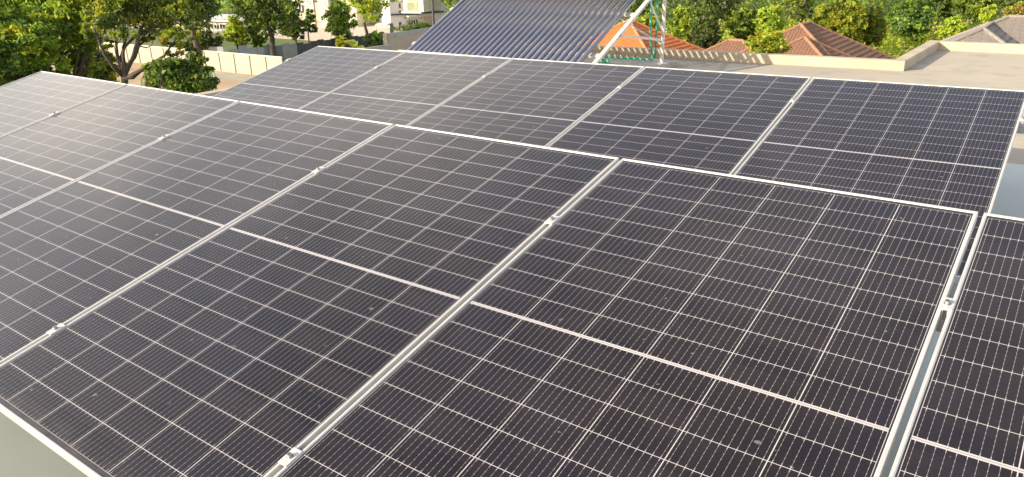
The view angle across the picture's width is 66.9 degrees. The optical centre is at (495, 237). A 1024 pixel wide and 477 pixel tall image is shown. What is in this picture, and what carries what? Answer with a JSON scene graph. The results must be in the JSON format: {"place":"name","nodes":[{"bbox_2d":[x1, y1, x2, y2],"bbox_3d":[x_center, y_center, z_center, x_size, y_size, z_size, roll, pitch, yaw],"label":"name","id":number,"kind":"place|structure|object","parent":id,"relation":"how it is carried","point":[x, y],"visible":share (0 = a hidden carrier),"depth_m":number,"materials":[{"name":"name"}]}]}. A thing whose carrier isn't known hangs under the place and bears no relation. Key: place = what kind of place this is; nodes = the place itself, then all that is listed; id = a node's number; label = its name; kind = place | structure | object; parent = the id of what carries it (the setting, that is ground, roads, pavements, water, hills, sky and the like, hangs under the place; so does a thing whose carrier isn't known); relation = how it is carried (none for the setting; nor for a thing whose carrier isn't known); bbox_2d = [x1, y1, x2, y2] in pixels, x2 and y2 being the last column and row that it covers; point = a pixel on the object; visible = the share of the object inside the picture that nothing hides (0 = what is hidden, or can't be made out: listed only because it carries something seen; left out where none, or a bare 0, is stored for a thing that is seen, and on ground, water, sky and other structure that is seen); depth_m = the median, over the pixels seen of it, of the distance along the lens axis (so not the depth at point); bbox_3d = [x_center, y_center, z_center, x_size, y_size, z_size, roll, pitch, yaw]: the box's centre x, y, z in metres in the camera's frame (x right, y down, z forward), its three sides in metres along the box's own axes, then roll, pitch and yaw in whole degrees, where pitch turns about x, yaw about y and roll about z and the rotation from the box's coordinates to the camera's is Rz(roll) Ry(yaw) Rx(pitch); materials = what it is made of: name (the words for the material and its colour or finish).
{"place":"outdoors","nodes":[
{"label":"outdoors","id":0,"kind":"place"},
{"bbox_2d":[383,27,430,50],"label":"boundary wall","id":1,"kind":"structure","parent":0,"point":[401,40],"depth_m":78.85,"materials":[{"name":"grey concrete"}]},
{"bbox_2d":[59,0,1004,55],"bbox_3d":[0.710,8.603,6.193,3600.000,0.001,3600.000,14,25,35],"label":"ground","id":2,"kind":"structure","parent":0,"point":[230,45],"depth_m":101.73,"materials":[{"name":"green plant"}]},
{"bbox_2d":[0,0,105,85],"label":"broad tree","id":3,"kind":"object","parent":2,"relation":"on","point":[23,51],"visible":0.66,"depth_m":23.02,"materials":[{"name":"green plant"}]},
{"bbox_2d":[89,49,119,81],"bbox_3d":[-15.328,-3.891,30.913,2.122,7.187,1.884,14,25,35],"label":"shrub","id":4,"kind":"object","parent":2,"relation":"on","point":[106,72],"visible":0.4,"depth_m":29.62,"materials":[{"name":"green plant"}]},
{"bbox_2d":[3,61,255,93],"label":"earth yard","id":5,"kind":"structure","parent":2,"relation":"on","point":[223,84],"depth_m":68.55,"materials":[{"name":"brown soil"}]},
{"bbox_2d":[64,42,282,74],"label":"precast wall","id":6,"kind":"structure","parent":5,"relation":"on","point":[250,64],"depth_m":71.72,"materials":[{"name":"concrete"}]},
{"bbox_2d":[207,72,253,80],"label":"concrete apron","id":7,"kind":"object","parent":5,"relation":"on","point":[235,77],"visible":0.2,"depth_m":69.05,"materials":[{"name":"beige concrete"}]},
{"bbox_2d":[68,0,205,83],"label":"open tree","id":8,"kind":"object","parent":2,"relation":"on","point":[160,14],"visible":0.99,"depth_m":23.42,"materials":[{"name":"green plant"}]},
{"bbox_2d":[33,0,252,41],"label":"distant shrubs","id":9,"kind":"object","parent":2,"relation":"on","point":[221,10],"visible":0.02,"depth_m":116.51,"materials":[{"name":"green plant"}]},
{"bbox_2d":[140,50,219,93],"bbox_3d":[-8.969,-1.623,23.199,2.323,7.673,1.726,-6,21,-12],"label":"bush","id":10,"kind":"object","parent":2,"relation":"on","point":[190,72],"visible":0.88,"depth_m":21.86,"materials":[{"name":"green plant"}]},
{"bbox_2d":[175,0,226,57],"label":"leafy tree","id":11,"kind":"object","parent":2,"relation":"on","point":[210,8],"visible":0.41,"depth_m":71.56,"materials":[{"name":"green plant"}]},
{"bbox_2d":[186,29,223,49],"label":"bush","id":12,"kind":"object","parent":2,"relation":"on","point":[208,38],"visible":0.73,"depth_m":76.38,"materials":[{"name":"green plant"}]},
{"bbox_2d":[221,15,248,48],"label":"young tree","id":13,"kind":"object","parent":2,"relation":"on","point":[236,29],"visible":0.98,"depth_m":77.23,"materials":[{"name":"green plant"}]},
{"bbox_2d":[244,19,268,51],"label":"slim tree","id":14,"kind":"object","parent":2,"relation":"on","point":[257,39],"visible":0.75,"depth_m":78.75,"materials":[{"name":"green plant"}]},
{"bbox_2d":[116,23,401,40],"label":"pale drive","id":15,"kind":"structure","parent":2,"relation":"on","point":[322,34],"depth_m":103.81,"materials":[{"name":"beige concrete"}]},
{"bbox_2d":[173,14,256,30],"bbox_3d":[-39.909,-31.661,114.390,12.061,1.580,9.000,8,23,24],"label":"long white house","id":16,"kind":"structure","parent":15,"relation":"on","point":[219,22],"depth_m":110.14,"materials":[{"name":"white paint"}]},
{"bbox_2d":[431,0,434,25],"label":"utility pole","id":17,"kind":"object","parent":15,"relation":"on","point":[433,18],"depth_m":103.60,"materials":[{"name":"grey metal"}]},
{"bbox_2d":[229,0,310,55],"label":"leafy tree","id":18,"kind":"object","parent":2,"relation":"on","point":[268,15],"visible":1,"depth_m":72.93,"materials":[{"name":"green plant"}]},
{"bbox_2d":[201,32,383,59],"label":"sheet fence","id":19,"kind":"object","parent":2,"relation":"on","point":[285,50],"visible":0.45,"depth_m":76.60,"materials":[{"name":"grey metal"}]},
{"bbox_2d":[277,19,307,52],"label":"leafy tree","id":20,"kind":"object","parent":2,"relation":"on","point":[295,35],"visible":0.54,"depth_m":82.34,"materials":[{"name":"green plant"}]},
{"bbox_2d":[303,8,317,42],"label":"leafy tree","id":21,"kind":"object","parent":2,"relation":"on","point":[309,19],"visible":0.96,"depth_m":84.42,"materials":[{"name":"green plant"}]},
{"bbox_2d":[253,0,373,27],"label":"beige house","id":22,"kind":"structure","parent":2,"relation":"on","point":[318,7],"depth_m":110.67,"materials":[{"name":"beige paint"}]},
{"bbox_2d":[299,5,304,11],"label":"window","id":23,"kind":"structure","parent":22,"relation":"in","point":[302,8],"depth_m":112.74,"materials":[{"name":"white glass"}]},
{"bbox_2d":[283,44,389,61],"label":"side wall","id":24,"kind":"structure","parent":2,"relation":"on","point":[384,47],"depth_m":75.85,"materials":[{"name":"grey concrete"}]},
{"bbox_2d":[321,0,358,39],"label":"leafy tree","id":25,"kind":"object","parent":2,"relation":"on","point":[339,12],"visible":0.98,"depth_m":78.94,"materials":[{"name":"green plant"}]},
{"bbox_2d":[335,34,346,46],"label":"bush","id":26,"kind":"object","parent":2,"relation":"on","point":[341,44],"visible":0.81,"depth_m":70.64,"materials":[{"name":"yellow plant"}]},
{"bbox_2d":[340,40,367,48],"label":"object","id":27,"kind":"object","parent":2,"relation":"on","point":[353,43],"visible":0.28,"depth_m":65.66,"materials":[{"name":"green plant"}]},
{"bbox_2d":[342,0,402,34],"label":"leafy tree","id":28,"kind":"object","parent":2,"relation":"on","point":[366,8],"visible":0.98,"depth_m":84.62,"materials":[{"name":"green plant"}]},
{"bbox_2d":[362,30,383,46],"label":"shrub","id":29,"kind":"object","parent":2,"relation":"on","point":[375,38],"visible":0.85,"depth_m":78.63,"materials":[{"name":"green plant"}]},
{"bbox_2d":[375,23,393,32],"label":"garden shelter","id":30,"kind":"object","parent":2,"relation":"on","point":[384,24],"visible":0.61,"depth_m":94.11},
{"bbox_2d":[373,0,444,27],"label":"white house","id":31,"kind":"structure","parent":2,"relation":"on","point":[400,13],"depth_m":108.51,"materials":[{"name":"white paint"}]},
{"bbox_2d":[423,16,431,24],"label":"garage door","id":32,"kind":"structure","parent":31,"relation":"in","point":[428,19],"depth_m":110.23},
{"bbox_2d":[392,20,431,31],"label":"hedge","id":33,"kind":"object","parent":2,"relation":"on","point":[422,24],"visible":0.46,"depth_m":92.45,"materials":[{"name":"green plant"}]},
{"bbox_2d":[440,0,454,10],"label":"leafy tree","id":34,"kind":"object","parent":2,"relation":"on","point":[448,2],"visible":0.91,"depth_m":106.73,"materials":[{"name":"green plant"}]},
{"bbox_2d":[0,40,1023,476],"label":"flat roof building","id":35,"kind":"structure","parent":2,"relation":"on","point":[930,62],"depth_m":8.77,"materials":[{"name":"concrete"}]},
{"bbox_2d":[398,0,667,64],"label":"solar water heater","id":36,"kind":"object","parent":35,"relation":"on","point":[492,28],"visible":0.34,"depth_m":9.11,"materials":[{"name":"blue glass"}]},
{"bbox_2d":[513,53,676,67],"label":"concrete plinth","id":37,"kind":"structure","parent":35,"relation":"on","point":[645,63],"depth_m":9.54,"materials":[{"name":"grey concrete"}]},
{"bbox_2d":[599,59,608,62],"bbox_3d":[1.310,-2.147,9.446,0.161,0.043,0.044,10,23,28],"label":"pipe offcut","id":38,"kind":"object","parent":35,"relation":"on","point":[604,60],"visible":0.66,"depth_m":9.42,"materials":[{"name":"green plastic"}]},
{"bbox_2d":[936,310,946,331],"bbox_3d":[-1.053,0.170,2.922,7.084,0.560,1.222,14,25,35],"label":"mounting rack","id":39,"kind":"object","parent":35,"relation":"on","point":[940,324],"depth_m":1.92,"materials":[{"name":"metal"}]},
{"bbox_2d":[46,323,65,334],"bbox_3d":[-1.401,0.302,2.479,0.030,0.041,0.052,14,38,35],"label":"panel clamp","id":40,"kind":"object","parent":39,"relation":"attached to","point":[54,329],"visible":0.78,"depth_m":2.47,"materials":[{"name":"metal"}]},
{"bbox_2d":[0,71,125,136],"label":"solar module","id":41,"kind":"object","parent":39,"relation":"on","point":[32,99],"visible":0.9,"depth_m":4.89,"materials":[{"name":"glass"}]},
{"bbox_2d":[0,84,238,216],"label":"solar module","id":42,"kind":"object","parent":39,"relation":"on","point":[47,155],"visible":0.86,"depth_m":4.08,"materials":[{"name":"glass"}]},
{"bbox_2d":[158,134,169,139],"bbox_3d":[-1.654,-0.493,3.881,0.030,0.041,0.052,14,38,35],"label":"panel clamp","id":43,"kind":"object","parent":39,"relation":"attached to","point":[163,136],"visible":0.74,"depth_m":3.87,"materials":[{"name":"metal"}]},
{"bbox_2d":[0,101,393,364],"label":"solar module","id":44,"kind":"object","parent":39,"relation":"on","point":[72,251],"visible":0.89,"depth_m":3.20,"materials":[{"name":"glass"}]},
{"bbox_2d":[278,447,301,467],"bbox_3d":[-0.479,0.523,1.822,0.030,0.041,0.052,14,38,35],"label":"panel clamp","id":45,"kind":"object","parent":39,"relation":"attached to","point":[290,456],"visible":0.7,"depth_m":1.81,"materials":[{"name":"metal"}]},
{"bbox_2d":[0,124,618,476],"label":"solar module","id":46,"kind":"object","parent":39,"relation":"on","point":[262,340],"visible":0.93,"depth_m":2.37,"materials":[{"name":"glass"}]},
{"bbox_2d":[312,166,324,173],"bbox_3d":[-0.733,-0.271,3.223,0.030,0.041,0.052,14,38,35],"label":"panel clamp","id":47,"kind":"object","parent":39,"relation":"attached to","point":[318,169],"visible":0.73,"depth_m":3.21,"materials":[{"name":"metal"}]},
{"bbox_2d":[544,215,559,226],"bbox_3d":[0.190,-0.049,2.565,0.030,0.041,0.052,14,38,35],"label":"panel clamp","id":48,"kind":"object","parent":39,"relation":"attached to","point":[552,219],"visible":0.74,"depth_m":2.55,"materials":[{"name":"metal"}]},
{"bbox_2d":[273,158,977,476],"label":"solar module","id":49,"kind":"object","parent":39,"relation":"on","point":[623,317],"visible":1,"depth_m":1.95,"materials":[{"name":"glass"}]},
{"bbox_2d":[938,297,955,318],"bbox_3d":[1.111,0.172,1.907,0.030,0.041,0.052,14,38,35],"label":"panel clamp","id":50,"kind":"object","parent":39,"relation":"attached to","point":[947,304],"visible":0.95,"depth_m":1.90,"materials":[{"name":"metal"}]},
{"bbox_2d":[889,213,1023,476],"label":"solar module","id":51,"kind":"object","parent":39,"relation":"on","point":[966,419],"visible":1,"depth_m":1.69,"materials":[{"name":"glass"}]},
{"bbox_2d":[1017,123,1023,133],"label":"mounting rack","id":52,"kind":"object","parent":35,"relation":"on","point":[1020,130],"depth_m":4.00,"materials":[{"name":"metal"}]},
{"bbox_2d":[212,46,404,109],"bbox_3d":[-1.792,-1.252,6.558,1.139,0.034,1.908,13,38,34],"label":"solar module","id":53,"kind":"object","parent":52,"relation":"on","point":[302,80],"visible":0.61,"depth_m":6.71,"materials":[{"name":"glass"}]},
{"bbox_2d":[299,51,511,125],"bbox_3d":[-0.863,-1.042,5.906,1.139,0.035,1.908,13,38,34],"label":"solar module","id":54,"kind":"object","parent":52,"relation":"on","point":[407,88],"visible":0.61,"depth_m":6.04,"materials":[{"name":"glass"}]},
{"bbox_2d":[408,58,643,146],"bbox_3d":[0.066,-0.831,5.254,1.139,0.034,1.908,13,38,34],"label":"solar module","id":55,"kind":"object","parent":52,"relation":"on","point":[546,103],"visible":0.64,"depth_m":5.38,"materials":[{"name":"glass"}]},
{"bbox_2d":[548,67,810,174],"bbox_3d":[0.995,-0.621,4.603,1.139,0.034,1.908,13,38,34],"label":"solar module","id":56,"kind":"object","parent":52,"relation":"on","point":[717,121],"visible":0.66,"depth_m":4.71,"materials":[{"name":"glass"}]},
{"bbox_2d":[734,77,1023,282],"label":"solar module","id":57,"kind":"object","parent":52,"relation":"on","point":[944,146],"visible":0.64,"depth_m":4.03,"materials":[{"name":"glass"}]},
{"bbox_2d":[1018,116,1023,125],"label":"panel clamp","id":58,"kind":"object","parent":52,"relation":"attached to","point":[1021,118],"visible":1,"depth_m":3.98,"materials":[{"name":"metal"}]},
{"bbox_2d":[624,0,655,17],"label":"leafy tree","id":59,"kind":"object","parent":2,"relation":"on","point":[635,6],"visible":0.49,"depth_m":80.49,"materials":[{"name":"green plant"}]},
{"bbox_2d":[635,12,661,30],"bbox_3d":[11.990,-15.121,61.407,2.424,5.294,2.935,14,25,35],"label":"leafy tree","id":60,"kind":"object","parent":2,"relation":"on","point":[644,19],"visible":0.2,"depth_m":60.33,"materials":[{"name":"green plant"}]},
{"bbox_2d":[666,4,706,43],"bbox_3d":[15.207,-15.197,60.670,4.017,5.792,3.930,14,25,35],"label":"leafy tree","id":61,"kind":"object","parent":2,"relation":"on","point":[680,23],"visible":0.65,"depth_m":59.50,"materials":[{"name":"green plant"}]},
{"bbox_2d":[688,15,724,48],"bbox_3d":[15.909,-14.160,58.654,2.647,5.117,2.732,-11,22,-23],"label":"leafy tree","id":62,"kind":"object","parent":2,"relation":"on","point":[707,29],"visible":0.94,"depth_m":57.77,"materials":[{"name":"green plant"}]},
{"bbox_2d":[687,0,743,23],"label":"leafy tree","id":63,"kind":"object","parent":2,"relation":"on","point":[719,8],"visible":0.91,"depth_m":80.19,"materials":[{"name":"green plant"}]},
{"bbox_2d":[445,0,1018,40],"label":"distant wood","id":64,"kind":"object","parent":2,"relation":"on","point":[868,3],"visible":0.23,"depth_m":96.65,"materials":[{"name":"green plant"}]},
{"bbox_2d":[724,8,757,41],"bbox_3d":[19.627,-15.380,61.502,3.119,5.487,2.823,14,25,35],"label":"leafy tree","id":65,"kind":"object","parent":2,"relation":"on","point":[741,25],"visible":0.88,"depth_m":60.56,"materials":[{"name":"green plant"}]},
{"bbox_2d":[743,30,792,53],"bbox_3d":[12.402,-6.316,36.146,2.074,6.491,2.064,14,25,35],"label":"leafy tree","id":66,"kind":"object","parent":2,"relation":"on","point":[765,42],"visible":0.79,"depth_m":34.92,"materials":[{"name":"green plant"}]},
{"bbox_2d":[753,4,786,33],"bbox_3d":[20.260,-14.179,57.409,2.580,6.050,2.500,-16,25,-33],"label":"leafy tree","id":67,"kind":"object","parent":2,"relation":"on","point":[767,20],"visible":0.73,"depth_m":56.18,"materials":[{"name":"green plant"}]},
{"bbox_2d":[782,0,815,23],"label":"leafy tree","id":68,"kind":"object","parent":2,"relation":"on","point":[800,9],"visible":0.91,"depth_m":75.20,"materials":[{"name":"green plant"}]},
{"bbox_2d":[658,4,1002,57],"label":"undergrowth","id":69,"kind":"object","parent":2,"relation":"on","point":[899,47],"visible":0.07,"depth_m":66.86,"materials":[{"name":"green plant"}]},
{"bbox_2d":[807,0,868,42],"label":"leafy tree","id":70,"kind":"object","parent":2,"relation":"on","point":[841,16],"visible":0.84,"depth_m":57.39,"materials":[{"name":"green plant"}]},
{"bbox_2d":[854,5,890,46],"bbox_3d":[28.826,-15.327,60.287,2.961,5.365,3.359,14,25,35],"label":"leafy tree","id":71,"kind":"object","parent":2,"relation":"on","point":[875,31],"visible":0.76,"depth_m":59.04,"materials":[{"name":"green plant"}]},
{"bbox_2d":[883,0,935,52],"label":"leafy tree","id":72,"kind":"object","parent":2,"relation":"on","point":[906,19],"visible":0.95,"depth_m":64.56,"materials":[{"name":"green plant"}]},
{"bbox_2d":[921,0,955,36],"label":"leafy tree","id":73,"kind":"object","parent":2,"relation":"on","point":[942,8],"visible":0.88,"depth_m":71.99,"materials":[{"name":"green plant"}]},
{"bbox_2d":[934,16,970,38],"bbox_3d":[32.947,-13.546,55.980,2.397,4.748,2.221,14,25,35],"label":"leafy tree","id":74,"kind":"object","parent":2,"relation":"on","point":[952,26],"visible":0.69,"depth_m":55.09,"materials":[{"name":"green plant"}]},
{"bbox_2d":[953,0,993,23],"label":"leafy tree","id":75,"kind":"object","parent":2,"relation":"on","point":[968,10],"visible":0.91,"depth_m":69.03,"materials":[{"name":"green plant"}]},
{"bbox_2d":[978,4,997,24],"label":"leafy tree","id":76,"kind":"object","parent":2,"relation":"on","point":[987,13],"visible":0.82,"depth_m":57.38,"materials":[{"name":"green plant"}]},
{"bbox_2d":[994,0,1023,7],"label":"leafy tree","id":77,"kind":"object","parent":2,"relation":"on","point":[1010,3],"visible":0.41,"depth_m":77.62,"materials":[{"name":"green plant"}]},
{"bbox_2d":[1003,1,1023,16],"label":"leafy tree","id":78,"kind":"object","parent":2,"relation":"on","point":[1016,9],"visible":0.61,"depth_m":62.73,"materials":[{"name":"orange plant"}]},
{"bbox_2d":[578,19,704,49],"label":"tiled house","id":79,"kind":"structure","parent":0,"point":[671,42],"depth_m":50.07,"materials":[{"name":"orange tile"}]},
{"bbox_2d":[705,21,895,58],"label":"tiled house","id":80,"kind":"structure","parent":0,"point":[808,38],"depth_m":45.14,"materials":[{"name":"brown tile"}]},
{"bbox_2d":[941,15,1023,43],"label":"tiled house","id":81,"kind":"structure","parent":0,"point":[1008,29],"depth_m":40.55,"materials":[{"name":"grey tile"}]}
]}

